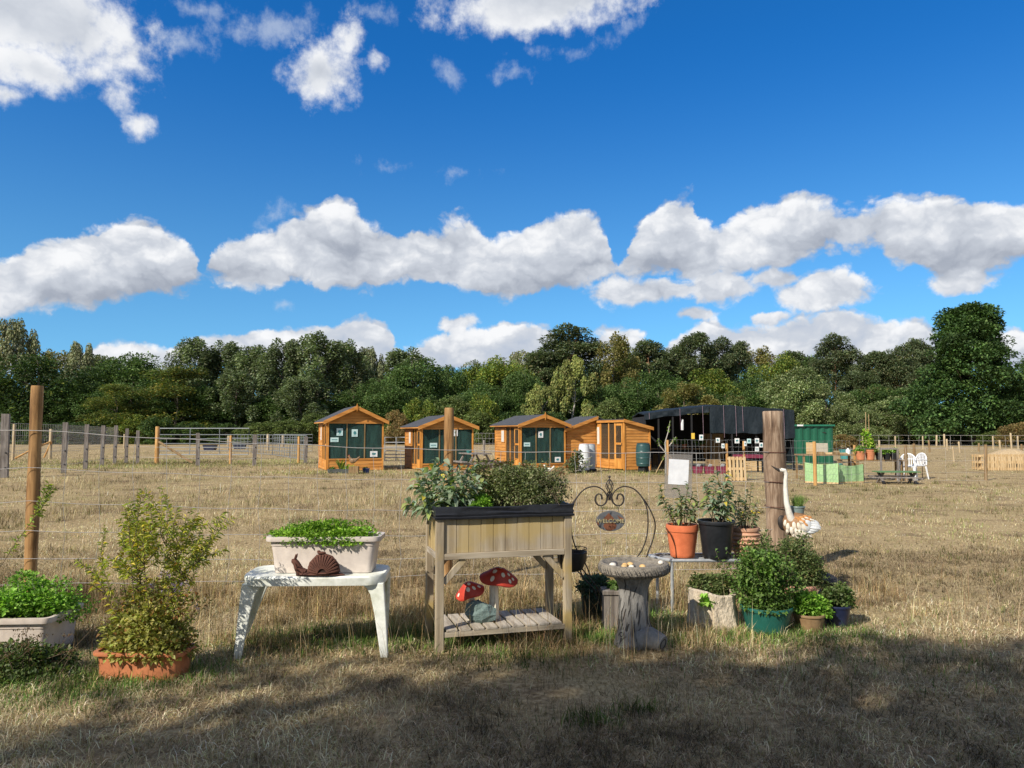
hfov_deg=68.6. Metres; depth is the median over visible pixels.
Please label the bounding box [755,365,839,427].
willow tree
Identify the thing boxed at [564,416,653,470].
timber cabin
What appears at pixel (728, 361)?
pine tree
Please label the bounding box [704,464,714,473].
storage basket
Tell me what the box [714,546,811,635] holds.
potted plant
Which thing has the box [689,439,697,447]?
potted plant
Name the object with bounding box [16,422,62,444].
shrub
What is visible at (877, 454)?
potted plant
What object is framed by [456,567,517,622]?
mushroom ornament
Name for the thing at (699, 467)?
storage basket
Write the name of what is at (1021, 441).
shrub
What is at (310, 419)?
shrub
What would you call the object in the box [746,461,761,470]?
timber crate
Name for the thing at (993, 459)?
pallet
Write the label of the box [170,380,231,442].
oak tree
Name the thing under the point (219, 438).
field gate
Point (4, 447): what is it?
electric fence
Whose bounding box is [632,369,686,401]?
oak tree
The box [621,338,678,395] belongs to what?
pine tree
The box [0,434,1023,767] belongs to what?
ground
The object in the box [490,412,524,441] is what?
shrub
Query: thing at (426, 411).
shrub
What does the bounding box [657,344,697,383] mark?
pine tree
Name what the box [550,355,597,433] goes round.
weeping birch tree
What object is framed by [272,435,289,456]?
metal hurdle
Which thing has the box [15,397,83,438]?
oak tree
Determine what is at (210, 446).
water trough
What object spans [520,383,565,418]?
weeping birch tree
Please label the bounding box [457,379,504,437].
oak tree
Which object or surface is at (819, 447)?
board
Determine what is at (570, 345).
pine tree
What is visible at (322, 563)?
snail ornament
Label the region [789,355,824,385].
oak tree
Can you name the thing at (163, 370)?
beech tree
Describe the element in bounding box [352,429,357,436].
notice
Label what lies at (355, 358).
poplar tree
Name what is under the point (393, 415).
shrub
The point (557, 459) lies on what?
notice
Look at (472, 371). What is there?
beech tree
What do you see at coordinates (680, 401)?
oak tree
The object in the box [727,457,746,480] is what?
pallet
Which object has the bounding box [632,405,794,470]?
tarpaulin shelter
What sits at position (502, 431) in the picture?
window
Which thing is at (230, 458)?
gate post
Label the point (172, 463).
green grass
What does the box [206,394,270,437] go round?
oak tree
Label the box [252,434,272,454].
metal hurdle
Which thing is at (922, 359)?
pine tree
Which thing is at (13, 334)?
birch tree
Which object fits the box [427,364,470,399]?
oak tree
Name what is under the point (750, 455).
trestle table
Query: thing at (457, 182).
sky
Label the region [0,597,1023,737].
green grass
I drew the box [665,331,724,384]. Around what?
pine tree
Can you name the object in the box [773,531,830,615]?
potted plant
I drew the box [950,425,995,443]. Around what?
shrub
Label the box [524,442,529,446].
notice
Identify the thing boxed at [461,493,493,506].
herb plant
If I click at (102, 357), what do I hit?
poplar tree
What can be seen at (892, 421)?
willow tree
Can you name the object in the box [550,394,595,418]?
oak tree
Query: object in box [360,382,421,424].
oak tree
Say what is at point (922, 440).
wire fence
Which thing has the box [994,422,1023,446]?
shrub
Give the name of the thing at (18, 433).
shrub
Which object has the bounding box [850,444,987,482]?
wire fence
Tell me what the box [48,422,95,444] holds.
shrub
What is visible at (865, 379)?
pine tree
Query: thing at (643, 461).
water butt
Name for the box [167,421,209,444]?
shrub
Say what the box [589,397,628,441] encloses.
shrub
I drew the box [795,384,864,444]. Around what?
willow tree
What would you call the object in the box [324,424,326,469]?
door
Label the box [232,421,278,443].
shrub
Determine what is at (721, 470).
storage basket
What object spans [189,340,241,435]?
poplar tree
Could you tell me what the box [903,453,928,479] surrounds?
plastic chair
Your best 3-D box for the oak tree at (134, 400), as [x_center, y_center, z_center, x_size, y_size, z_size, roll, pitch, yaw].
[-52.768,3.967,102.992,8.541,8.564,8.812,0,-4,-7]
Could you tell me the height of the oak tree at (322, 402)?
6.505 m
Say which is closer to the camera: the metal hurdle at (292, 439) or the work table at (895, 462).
the work table at (895, 462)
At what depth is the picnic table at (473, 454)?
26.52 m
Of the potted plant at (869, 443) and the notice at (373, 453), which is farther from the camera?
the notice at (373, 453)
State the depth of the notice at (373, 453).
28.72 m
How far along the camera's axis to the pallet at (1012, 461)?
28.81 m
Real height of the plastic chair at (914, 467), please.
0.825 m
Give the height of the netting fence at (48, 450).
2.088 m
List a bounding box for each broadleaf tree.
[0,353,90,434]
[50,365,126,420]
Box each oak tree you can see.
[0,392,54,438]
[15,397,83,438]
[51,381,120,437]
[91,351,175,410]
[101,381,156,436]
[125,398,187,435]
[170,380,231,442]
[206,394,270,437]
[246,395,299,440]
[288,396,338,436]
[326,389,378,415]
[355,377,399,438]
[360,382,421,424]
[380,357,449,403]
[399,395,441,415]
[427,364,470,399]
[435,394,479,431]
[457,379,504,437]
[465,391,517,442]
[498,369,546,408]
[501,393,551,415]
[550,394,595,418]
[571,384,630,416]
[575,360,618,398]
[601,376,649,419]
[617,388,663,419]
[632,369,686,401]
[658,381,716,414]
[703,390,752,414]
[730,372,767,406]
[740,389,770,407]
[766,388,806,411]
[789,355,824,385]
[846,383,907,433]
[872,387,912,439]
[886,300,1023,444]
[1001,354,1023,392]
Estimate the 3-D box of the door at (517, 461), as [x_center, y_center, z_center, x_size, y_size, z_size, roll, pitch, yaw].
[0.180,2.534,29.806,0.042,1.590,0.540,1,-4,-21]
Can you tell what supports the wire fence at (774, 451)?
on the ground at (582, 690)
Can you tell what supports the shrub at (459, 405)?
on the ground at (582, 690)
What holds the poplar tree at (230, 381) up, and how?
on the ground at (582, 690)
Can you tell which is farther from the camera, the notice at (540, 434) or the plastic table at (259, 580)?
the notice at (540, 434)
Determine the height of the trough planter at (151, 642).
1.130 m
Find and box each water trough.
[203,445,217,449]
[233,444,246,448]
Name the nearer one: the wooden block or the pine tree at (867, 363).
the wooden block
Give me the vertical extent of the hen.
0.400 m
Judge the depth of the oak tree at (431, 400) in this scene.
102.04 m
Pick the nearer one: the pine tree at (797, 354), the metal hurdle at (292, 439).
the metal hurdle at (292, 439)
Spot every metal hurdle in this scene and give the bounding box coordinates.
[227,434,251,451]
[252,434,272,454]
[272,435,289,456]
[273,434,312,450]
[290,435,305,459]
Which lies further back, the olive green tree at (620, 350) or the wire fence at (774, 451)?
the olive green tree at (620, 350)
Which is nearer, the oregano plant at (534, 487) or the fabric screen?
the oregano plant at (534, 487)
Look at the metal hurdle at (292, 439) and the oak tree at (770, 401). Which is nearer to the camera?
the metal hurdle at (292, 439)
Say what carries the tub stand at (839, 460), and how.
on the ground at (582, 690)
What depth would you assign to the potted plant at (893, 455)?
22.73 m
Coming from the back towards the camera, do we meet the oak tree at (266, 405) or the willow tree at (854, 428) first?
the oak tree at (266, 405)
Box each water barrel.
[579,444,589,469]
[589,444,595,468]
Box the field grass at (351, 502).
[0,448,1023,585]
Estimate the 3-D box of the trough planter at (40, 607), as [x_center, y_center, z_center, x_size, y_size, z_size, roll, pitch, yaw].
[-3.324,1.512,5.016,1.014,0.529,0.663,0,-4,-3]
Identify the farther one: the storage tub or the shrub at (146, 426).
the shrub at (146, 426)
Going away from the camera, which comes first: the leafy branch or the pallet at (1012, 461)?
the leafy branch
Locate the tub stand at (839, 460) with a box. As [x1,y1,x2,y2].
[836,459,853,465]
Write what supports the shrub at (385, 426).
on the ground at (582, 690)
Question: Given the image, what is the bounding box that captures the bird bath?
[598,556,670,651]
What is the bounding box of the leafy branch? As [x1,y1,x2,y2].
[0,480,57,565]
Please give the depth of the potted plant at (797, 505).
6.73 m
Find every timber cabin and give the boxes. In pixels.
[314,404,388,469]
[400,415,478,469]
[490,412,571,467]
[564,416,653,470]
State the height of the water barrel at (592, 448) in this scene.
0.929 m
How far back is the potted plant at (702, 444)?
31.83 m
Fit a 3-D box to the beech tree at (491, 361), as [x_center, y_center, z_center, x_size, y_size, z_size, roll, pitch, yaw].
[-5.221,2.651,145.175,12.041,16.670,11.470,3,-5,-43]
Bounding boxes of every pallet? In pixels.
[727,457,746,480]
[971,454,981,469]
[981,454,998,469]
[999,454,1015,469]
[1016,454,1023,469]
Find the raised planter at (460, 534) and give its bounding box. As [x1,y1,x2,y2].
[425,499,574,652]
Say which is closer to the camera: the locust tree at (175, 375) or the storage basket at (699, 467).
the storage basket at (699, 467)
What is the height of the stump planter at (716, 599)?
0.424 m
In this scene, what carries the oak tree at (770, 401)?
on the ground at (582, 690)
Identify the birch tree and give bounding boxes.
[0,317,48,437]
[60,341,107,420]
[349,346,386,397]
[506,349,541,392]
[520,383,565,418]
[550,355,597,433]
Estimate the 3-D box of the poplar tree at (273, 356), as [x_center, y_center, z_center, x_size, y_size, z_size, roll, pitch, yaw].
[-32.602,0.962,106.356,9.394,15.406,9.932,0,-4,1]
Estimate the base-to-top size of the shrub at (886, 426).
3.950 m
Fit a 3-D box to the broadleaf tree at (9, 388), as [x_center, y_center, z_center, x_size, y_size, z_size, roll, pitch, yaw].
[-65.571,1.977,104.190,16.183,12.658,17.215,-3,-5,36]
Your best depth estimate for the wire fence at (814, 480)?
21.17 m
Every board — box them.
[806,442,812,453]
[816,443,827,453]
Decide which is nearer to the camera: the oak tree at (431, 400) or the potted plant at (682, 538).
the potted plant at (682, 538)
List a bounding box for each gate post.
[154,426,192,463]
[229,436,231,463]
[297,437,299,462]
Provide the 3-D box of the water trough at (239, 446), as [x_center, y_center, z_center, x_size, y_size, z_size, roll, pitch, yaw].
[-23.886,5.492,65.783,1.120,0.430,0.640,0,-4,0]
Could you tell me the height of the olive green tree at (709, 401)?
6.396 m
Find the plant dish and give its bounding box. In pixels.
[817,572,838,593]
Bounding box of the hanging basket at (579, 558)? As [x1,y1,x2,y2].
[557,546,601,610]
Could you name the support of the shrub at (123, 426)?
on the ground at (582, 690)
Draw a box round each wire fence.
[0,385,789,591]
[475,433,496,455]
[666,439,851,485]
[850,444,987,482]
[862,435,1023,449]
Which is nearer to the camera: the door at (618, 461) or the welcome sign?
the welcome sign
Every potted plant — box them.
[362,467,369,472]
[574,572,610,621]
[655,481,704,557]
[674,439,679,447]
[680,438,686,447]
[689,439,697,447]
[697,471,744,559]
[699,439,705,447]
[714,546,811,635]
[732,483,763,556]
[733,529,794,601]
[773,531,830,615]
[789,493,811,513]
[789,587,834,632]
[821,580,857,628]
[851,445,866,459]
[860,412,876,459]
[875,447,884,459]
[883,450,891,459]
[891,447,899,459]
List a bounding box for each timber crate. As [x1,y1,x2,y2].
[705,459,720,469]
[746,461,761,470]
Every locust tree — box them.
[73,383,153,443]
[118,364,218,442]
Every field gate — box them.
[159,428,248,454]
[384,437,406,460]
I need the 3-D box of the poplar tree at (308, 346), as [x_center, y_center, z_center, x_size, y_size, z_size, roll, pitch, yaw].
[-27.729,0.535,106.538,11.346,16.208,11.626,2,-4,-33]
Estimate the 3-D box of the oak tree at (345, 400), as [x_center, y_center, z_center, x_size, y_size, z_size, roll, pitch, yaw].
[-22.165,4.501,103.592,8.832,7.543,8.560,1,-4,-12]
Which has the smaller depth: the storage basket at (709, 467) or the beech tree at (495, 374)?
the storage basket at (709, 467)
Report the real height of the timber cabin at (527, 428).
2.270 m
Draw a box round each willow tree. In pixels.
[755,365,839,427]
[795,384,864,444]
[833,406,892,445]
[857,395,946,444]
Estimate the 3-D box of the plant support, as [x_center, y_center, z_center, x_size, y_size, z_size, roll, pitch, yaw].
[11.171,2.387,22.192,0.545,1.000,0.045,0,-4,0]
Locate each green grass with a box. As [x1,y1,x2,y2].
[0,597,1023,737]
[9,456,1023,572]
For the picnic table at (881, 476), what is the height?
0.366 m
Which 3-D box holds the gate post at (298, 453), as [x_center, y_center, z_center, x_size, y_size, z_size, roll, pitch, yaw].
[-10.105,3.129,35.528,0.122,1.280,0.122,0,-4,0]
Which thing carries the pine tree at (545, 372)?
on the ground at (582, 690)
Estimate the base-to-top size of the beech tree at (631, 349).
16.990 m
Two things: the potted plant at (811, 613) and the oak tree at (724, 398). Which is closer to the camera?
the potted plant at (811, 613)
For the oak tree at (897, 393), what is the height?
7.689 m
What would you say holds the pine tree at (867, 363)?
on the ground at (582, 690)
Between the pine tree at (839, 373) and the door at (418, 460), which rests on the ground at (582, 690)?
the pine tree at (839, 373)
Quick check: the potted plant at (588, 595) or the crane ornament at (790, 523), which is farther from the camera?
the crane ornament at (790, 523)
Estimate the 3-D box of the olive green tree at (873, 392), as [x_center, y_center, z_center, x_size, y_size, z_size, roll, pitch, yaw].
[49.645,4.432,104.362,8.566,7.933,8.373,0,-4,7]
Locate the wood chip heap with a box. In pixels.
[982,449,1023,467]
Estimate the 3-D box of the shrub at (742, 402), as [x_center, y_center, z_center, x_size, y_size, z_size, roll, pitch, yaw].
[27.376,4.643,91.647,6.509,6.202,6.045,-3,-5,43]
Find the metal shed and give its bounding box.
[786,425,834,463]
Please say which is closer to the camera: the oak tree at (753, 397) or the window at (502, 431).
the window at (502, 431)
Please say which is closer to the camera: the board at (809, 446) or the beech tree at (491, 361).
the board at (809, 446)
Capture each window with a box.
[501,430,504,442]
[597,426,599,444]
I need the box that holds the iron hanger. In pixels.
[572,475,655,576]
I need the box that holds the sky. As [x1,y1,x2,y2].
[0,0,1023,404]
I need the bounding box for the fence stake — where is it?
[1010,433,1012,448]
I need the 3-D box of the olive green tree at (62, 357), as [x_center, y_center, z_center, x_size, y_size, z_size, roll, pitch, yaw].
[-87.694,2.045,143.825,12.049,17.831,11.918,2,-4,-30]
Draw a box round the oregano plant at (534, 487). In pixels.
[475,458,572,506]
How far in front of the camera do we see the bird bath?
5.06 m
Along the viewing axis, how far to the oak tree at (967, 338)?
82.16 m
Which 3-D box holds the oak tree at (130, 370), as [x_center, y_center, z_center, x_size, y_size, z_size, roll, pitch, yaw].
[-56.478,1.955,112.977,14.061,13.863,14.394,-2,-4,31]
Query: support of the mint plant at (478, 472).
on the raised planter at (460, 534)
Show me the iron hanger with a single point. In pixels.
(609, 495)
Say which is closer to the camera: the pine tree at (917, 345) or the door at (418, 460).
the door at (418, 460)
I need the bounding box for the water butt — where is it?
[636,443,650,471]
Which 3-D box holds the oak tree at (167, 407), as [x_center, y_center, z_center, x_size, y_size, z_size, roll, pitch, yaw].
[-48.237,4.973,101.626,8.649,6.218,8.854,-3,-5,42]
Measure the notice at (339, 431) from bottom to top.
0.280 m
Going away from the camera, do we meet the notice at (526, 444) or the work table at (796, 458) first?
the work table at (796, 458)
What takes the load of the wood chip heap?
on the ground at (582, 690)
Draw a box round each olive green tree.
[44,348,67,389]
[342,358,389,391]
[587,331,641,401]
[652,381,713,414]
[694,395,744,414]
[732,345,776,381]
[857,387,890,410]
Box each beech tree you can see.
[155,363,176,398]
[457,359,481,393]
[466,355,501,390]
[466,355,538,395]
[611,347,642,385]
[687,367,741,413]
[747,351,799,397]
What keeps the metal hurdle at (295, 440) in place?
on the ground at (582, 690)
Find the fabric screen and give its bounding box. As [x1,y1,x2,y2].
[803,463,863,483]
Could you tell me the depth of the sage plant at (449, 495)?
5.18 m
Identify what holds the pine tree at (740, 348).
on the ground at (582, 690)
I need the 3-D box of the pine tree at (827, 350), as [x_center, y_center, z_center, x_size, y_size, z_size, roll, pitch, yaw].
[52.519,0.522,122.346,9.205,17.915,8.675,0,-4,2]
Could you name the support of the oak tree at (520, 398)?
on the ground at (582, 690)
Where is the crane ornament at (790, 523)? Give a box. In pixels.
[771,465,820,545]
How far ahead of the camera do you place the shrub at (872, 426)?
90.45 m
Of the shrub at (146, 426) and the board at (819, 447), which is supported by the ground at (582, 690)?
the shrub at (146, 426)
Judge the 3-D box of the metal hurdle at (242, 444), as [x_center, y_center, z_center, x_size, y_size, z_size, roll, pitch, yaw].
[-19.958,4.307,54.836,3.201,1.256,0.039,-3,-5,39]
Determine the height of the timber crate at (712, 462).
0.420 m
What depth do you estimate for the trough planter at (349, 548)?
4.97 m
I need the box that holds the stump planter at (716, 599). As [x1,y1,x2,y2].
[685,571,741,632]
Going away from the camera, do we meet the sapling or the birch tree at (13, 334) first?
the sapling
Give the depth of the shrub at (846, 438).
59.60 m
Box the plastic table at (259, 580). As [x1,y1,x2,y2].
[234,564,389,659]
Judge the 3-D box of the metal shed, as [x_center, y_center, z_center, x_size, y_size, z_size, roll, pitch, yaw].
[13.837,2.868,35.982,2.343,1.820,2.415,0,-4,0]
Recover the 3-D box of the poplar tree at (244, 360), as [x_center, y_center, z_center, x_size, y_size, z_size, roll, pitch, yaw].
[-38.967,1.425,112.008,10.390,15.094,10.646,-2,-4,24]
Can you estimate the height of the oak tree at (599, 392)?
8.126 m
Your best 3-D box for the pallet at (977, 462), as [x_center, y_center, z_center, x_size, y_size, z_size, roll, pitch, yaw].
[18.116,3.045,29.265,0.118,0.600,0.693,-1,-4,10]
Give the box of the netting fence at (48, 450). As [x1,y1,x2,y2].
[0,423,124,459]
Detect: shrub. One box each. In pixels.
[0,424,24,443]
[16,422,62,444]
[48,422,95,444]
[81,420,118,443]
[106,414,154,443]
[136,417,174,444]
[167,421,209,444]
[206,423,244,442]
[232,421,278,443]
[264,419,308,444]
[291,412,325,443]
[384,409,408,444]
[384,423,400,443]
[399,398,439,443]
[433,395,474,431]
[464,410,496,444]
[465,394,500,444]
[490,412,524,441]
[538,411,567,420]
[566,449,592,473]
[588,416,619,444]
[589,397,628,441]
[713,397,751,406]
[833,434,860,450]
[859,424,884,443]
[877,423,906,443]
[901,417,950,443]
[930,434,967,443]
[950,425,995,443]
[972,430,1008,445]
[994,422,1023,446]
[1012,434,1023,444]
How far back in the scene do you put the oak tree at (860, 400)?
100.71 m
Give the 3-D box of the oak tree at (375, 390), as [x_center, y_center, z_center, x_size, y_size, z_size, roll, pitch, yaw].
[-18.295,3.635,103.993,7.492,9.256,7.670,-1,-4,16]
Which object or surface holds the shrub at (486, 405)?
on the ground at (582, 690)
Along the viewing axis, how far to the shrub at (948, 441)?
93.72 m
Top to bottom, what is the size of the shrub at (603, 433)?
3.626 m
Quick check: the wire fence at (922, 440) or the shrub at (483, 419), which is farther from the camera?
the shrub at (483, 419)
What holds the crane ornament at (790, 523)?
on the ground at (582, 690)
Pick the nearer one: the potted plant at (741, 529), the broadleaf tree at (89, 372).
the potted plant at (741, 529)
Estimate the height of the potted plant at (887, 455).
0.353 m
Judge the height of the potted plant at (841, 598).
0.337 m
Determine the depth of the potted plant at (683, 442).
31.82 m
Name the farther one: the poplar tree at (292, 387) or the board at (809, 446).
the poplar tree at (292, 387)
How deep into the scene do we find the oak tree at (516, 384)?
104.86 m
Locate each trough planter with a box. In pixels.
[0,569,101,655]
[74,485,236,681]
[263,514,386,572]
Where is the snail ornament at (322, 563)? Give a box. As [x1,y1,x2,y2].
[291,550,344,575]
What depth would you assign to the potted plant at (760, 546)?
6.13 m
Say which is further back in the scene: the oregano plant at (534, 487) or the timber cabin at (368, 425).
the timber cabin at (368, 425)
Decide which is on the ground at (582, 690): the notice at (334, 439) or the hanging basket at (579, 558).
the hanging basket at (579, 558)
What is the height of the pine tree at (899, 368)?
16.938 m
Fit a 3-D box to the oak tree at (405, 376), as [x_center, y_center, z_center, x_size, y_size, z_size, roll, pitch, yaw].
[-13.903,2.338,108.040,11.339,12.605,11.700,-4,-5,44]
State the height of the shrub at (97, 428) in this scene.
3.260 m
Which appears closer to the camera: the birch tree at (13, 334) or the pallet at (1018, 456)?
the pallet at (1018, 456)
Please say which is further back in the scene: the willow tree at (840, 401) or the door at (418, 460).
the willow tree at (840, 401)
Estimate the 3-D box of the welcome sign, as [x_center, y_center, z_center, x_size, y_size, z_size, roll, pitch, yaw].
[0.771,1.050,5.876,0.226,0.203,0.014,0,-4,0]
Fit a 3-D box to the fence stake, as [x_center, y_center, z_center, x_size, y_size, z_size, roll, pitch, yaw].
[39.012,4.546,58.612,0.177,1.431,0.141,0,-4,0]
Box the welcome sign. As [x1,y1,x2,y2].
[596,505,624,530]
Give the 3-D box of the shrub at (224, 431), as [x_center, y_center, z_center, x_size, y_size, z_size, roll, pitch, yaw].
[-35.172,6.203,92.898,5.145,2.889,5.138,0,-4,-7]
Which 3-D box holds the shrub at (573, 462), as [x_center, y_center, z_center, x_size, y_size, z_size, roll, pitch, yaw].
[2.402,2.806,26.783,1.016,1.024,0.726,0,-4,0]
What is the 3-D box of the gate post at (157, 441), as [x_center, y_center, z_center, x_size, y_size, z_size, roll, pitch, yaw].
[-15.708,2.850,34.854,1.884,1.751,0.191,-1,-4,8]
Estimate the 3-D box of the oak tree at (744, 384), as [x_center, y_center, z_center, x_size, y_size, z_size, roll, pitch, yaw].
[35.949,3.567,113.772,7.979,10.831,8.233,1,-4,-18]
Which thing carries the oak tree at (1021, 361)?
on the ground at (582, 690)
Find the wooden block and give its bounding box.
[349,466,358,473]
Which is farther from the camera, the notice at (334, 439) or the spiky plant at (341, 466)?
the notice at (334, 439)
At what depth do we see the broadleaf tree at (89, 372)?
107.01 m
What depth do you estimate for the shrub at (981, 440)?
79.61 m
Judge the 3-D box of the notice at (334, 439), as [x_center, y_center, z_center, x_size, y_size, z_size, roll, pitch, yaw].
[-6.681,2.098,28.230,0.300,0.170,0.006,1,-4,-21]
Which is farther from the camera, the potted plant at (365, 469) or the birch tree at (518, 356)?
the birch tree at (518, 356)
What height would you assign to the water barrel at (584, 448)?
0.960 m
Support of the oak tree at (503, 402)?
on the ground at (582, 690)
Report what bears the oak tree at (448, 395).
on the ground at (582, 690)
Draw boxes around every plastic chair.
[899,453,917,479]
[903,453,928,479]
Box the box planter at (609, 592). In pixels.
[600,580,618,629]
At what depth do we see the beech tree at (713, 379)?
104.50 m
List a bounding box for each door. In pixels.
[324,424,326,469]
[416,430,420,467]
[514,428,519,464]
[615,423,622,468]
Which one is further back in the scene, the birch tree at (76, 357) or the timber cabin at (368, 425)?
the birch tree at (76, 357)
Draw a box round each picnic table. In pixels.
[453,452,499,473]
[867,471,922,483]
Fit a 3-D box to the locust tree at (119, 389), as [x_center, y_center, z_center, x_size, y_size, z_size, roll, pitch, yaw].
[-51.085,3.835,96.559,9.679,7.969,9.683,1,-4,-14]
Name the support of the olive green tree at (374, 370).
on the ground at (582, 690)
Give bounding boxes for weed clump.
[0,625,96,689]
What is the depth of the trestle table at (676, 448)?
31.59 m
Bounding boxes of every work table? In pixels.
[794,454,855,478]
[850,460,903,480]
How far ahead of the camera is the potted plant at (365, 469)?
26.76 m
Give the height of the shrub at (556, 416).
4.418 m
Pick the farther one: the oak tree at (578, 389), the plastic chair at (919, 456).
the oak tree at (578, 389)
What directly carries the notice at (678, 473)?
attached to the wire fence at (774, 451)
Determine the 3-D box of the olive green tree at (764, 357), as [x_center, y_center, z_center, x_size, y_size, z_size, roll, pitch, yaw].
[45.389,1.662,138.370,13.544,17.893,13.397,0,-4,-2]
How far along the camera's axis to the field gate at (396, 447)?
32.87 m
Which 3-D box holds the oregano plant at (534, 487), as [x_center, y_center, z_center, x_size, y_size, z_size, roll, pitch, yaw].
[0.073,0.714,5.365,0.727,0.367,0.395,0,-4,0]
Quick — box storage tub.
[839,450,851,458]
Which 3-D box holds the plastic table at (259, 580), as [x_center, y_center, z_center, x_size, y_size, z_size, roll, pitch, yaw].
[-1.348,1.515,5.032,1.080,0.525,0.459,0,-4,-2]
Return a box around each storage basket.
[692,464,702,473]
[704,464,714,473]
[716,464,725,473]
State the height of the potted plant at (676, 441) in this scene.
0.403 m
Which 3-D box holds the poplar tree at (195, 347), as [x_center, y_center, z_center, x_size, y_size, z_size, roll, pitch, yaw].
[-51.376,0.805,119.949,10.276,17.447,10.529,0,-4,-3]
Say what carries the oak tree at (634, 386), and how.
on the ground at (582, 690)
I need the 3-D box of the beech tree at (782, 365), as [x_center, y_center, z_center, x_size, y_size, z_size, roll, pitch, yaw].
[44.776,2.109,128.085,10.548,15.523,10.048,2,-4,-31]
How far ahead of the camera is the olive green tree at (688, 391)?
94.81 m
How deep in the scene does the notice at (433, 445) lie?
28.69 m
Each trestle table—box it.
[651,448,712,466]
[733,454,762,472]
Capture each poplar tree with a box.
[73,354,116,439]
[162,336,216,427]
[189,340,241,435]
[202,368,269,442]
[217,344,283,441]
[250,337,306,436]
[270,375,329,443]
[282,330,357,418]
[319,338,377,407]
[384,346,438,389]
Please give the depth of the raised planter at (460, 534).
5.14 m
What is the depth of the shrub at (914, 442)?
94.50 m
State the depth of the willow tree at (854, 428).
84.75 m
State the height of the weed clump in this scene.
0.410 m
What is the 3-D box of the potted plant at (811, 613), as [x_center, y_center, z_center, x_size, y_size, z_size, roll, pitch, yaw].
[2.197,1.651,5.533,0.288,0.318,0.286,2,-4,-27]
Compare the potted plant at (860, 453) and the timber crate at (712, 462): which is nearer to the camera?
the potted plant at (860, 453)
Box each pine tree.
[303,354,350,400]
[521,350,577,389]
[525,322,610,395]
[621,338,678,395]
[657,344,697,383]
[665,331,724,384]
[698,335,742,385]
[723,340,760,389]
[777,350,825,384]
[804,332,864,399]
[821,357,853,396]
[834,371,881,399]
[851,350,898,386]
[872,342,922,392]
[897,337,934,387]
[905,350,940,407]
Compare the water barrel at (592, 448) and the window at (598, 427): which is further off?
the window at (598, 427)
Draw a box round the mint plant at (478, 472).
[467,457,534,504]
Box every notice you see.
[330,437,338,441]
[337,428,342,435]
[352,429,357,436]
[370,451,376,456]
[430,443,436,447]
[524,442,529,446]
[538,431,542,437]
[555,457,560,461]
[668,459,688,484]
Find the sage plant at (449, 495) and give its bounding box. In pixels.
[401,457,490,524]
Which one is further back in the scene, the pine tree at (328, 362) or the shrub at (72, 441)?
the pine tree at (328, 362)
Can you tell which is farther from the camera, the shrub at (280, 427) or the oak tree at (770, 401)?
the oak tree at (770, 401)
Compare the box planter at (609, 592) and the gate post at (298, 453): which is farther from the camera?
the gate post at (298, 453)
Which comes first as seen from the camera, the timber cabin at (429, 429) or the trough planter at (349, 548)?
the trough planter at (349, 548)
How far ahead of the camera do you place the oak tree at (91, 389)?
101.68 m
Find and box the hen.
[348,455,359,465]
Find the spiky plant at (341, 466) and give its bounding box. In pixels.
[327,460,352,472]
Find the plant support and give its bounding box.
[879,448,899,481]
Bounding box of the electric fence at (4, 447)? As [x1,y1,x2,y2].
[0,414,307,477]
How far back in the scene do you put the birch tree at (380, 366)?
127.77 m
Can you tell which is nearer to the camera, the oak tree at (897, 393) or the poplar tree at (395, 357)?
the oak tree at (897, 393)
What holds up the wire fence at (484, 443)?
on the ground at (582, 690)
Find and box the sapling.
[655,420,676,473]
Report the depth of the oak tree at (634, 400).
99.28 m

